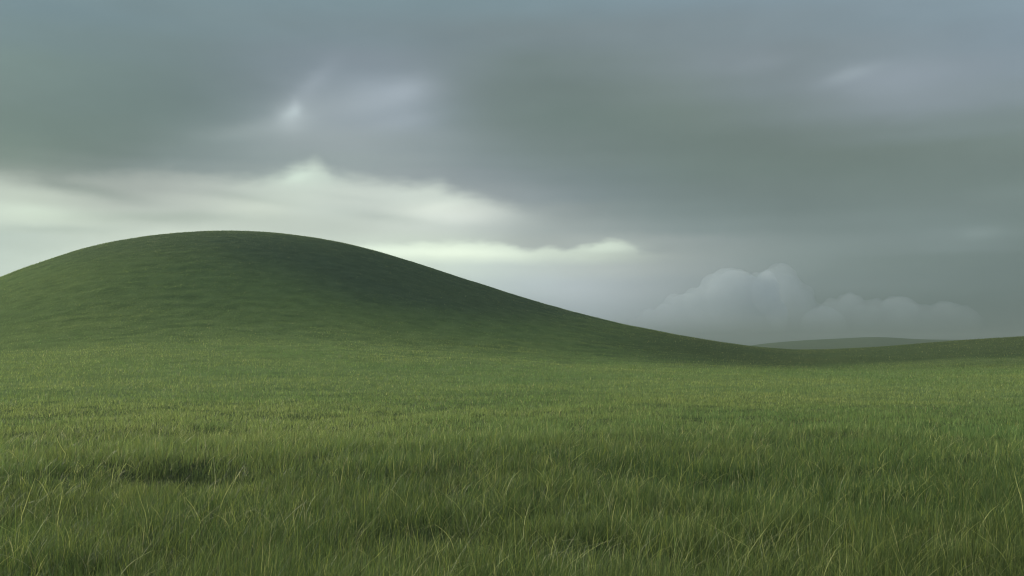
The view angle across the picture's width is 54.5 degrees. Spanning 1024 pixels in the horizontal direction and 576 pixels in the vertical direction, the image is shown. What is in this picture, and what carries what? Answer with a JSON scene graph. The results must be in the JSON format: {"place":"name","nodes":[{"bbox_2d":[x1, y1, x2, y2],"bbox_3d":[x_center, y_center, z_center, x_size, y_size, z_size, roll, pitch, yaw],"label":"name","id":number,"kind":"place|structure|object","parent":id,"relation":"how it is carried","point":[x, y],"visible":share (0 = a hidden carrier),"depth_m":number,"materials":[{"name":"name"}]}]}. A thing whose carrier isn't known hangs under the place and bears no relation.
{"place":"outdoors","nodes":[
{"label":"outdoors","id":0,"kind":"place"},
{"bbox_2d":[0,230,769,351],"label":"hill","id":1,"kind":"structure","parent":0,"point":[223,290],"depth_m":70.96,"materials":[{"name":"green plant"}]},
{"bbox_2d":[0,336,1023,575],"bbox_3d":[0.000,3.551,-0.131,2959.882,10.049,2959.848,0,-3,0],"label":"ground","id":2,"kind":"structure","parent":0,"point":[880,353],"depth_m":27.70,"materials":[{"name":"green plant"}]},
{"bbox_2d":[187,474,304,539],"bbox_3d":[-1.952,1.622,7.491,1.468,0.431,1.290,0,-3,0],"label":"dry grass tuft","id":3,"kind":"object","parent":2,"relation":"on","point":[248,513],"visible":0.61,"depth_m":7.39,"materials":[{"name":"green plant"}]},
{"bbox_2d":[406,506,512,552],"bbox_3d":[-0.337,1.624,7.184,0.851,0.527,0.970,-1,-3,9],"label":"dry grass tuft","id":4,"kind":"object","parent":2,"relation":"on","point":[467,529],"visible":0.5,"depth_m":7.10,"materials":[{"name":"green plant"}]},
{"bbox_2d":[705,508,873,572],"bbox_3d":[1.627,1.584,6.082,1.108,0.400,1.020,2,-4,-34],"label":"dry grass tuft","id":5,"kind":"object","parent":2,"relation":"on","point":[782,549],"visible":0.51,"depth_m":6.18,"materials":[{"name":"green plant"}]},
{"bbox_2d":[0,0,1023,345],"label":"sky","id":6,"kind":"structure","parent":0,"point":[743,172],"materials":[{"name":"grey"}]},
{"bbox_2d":[750,337,955,349],"bbox_3d":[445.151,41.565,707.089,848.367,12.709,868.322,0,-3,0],"label":"hill","id":7,"kind":"structure","parent":0,"point":[858,342],"depth_m":603.74,"materials":[{"name":"green plant"}]}
]}

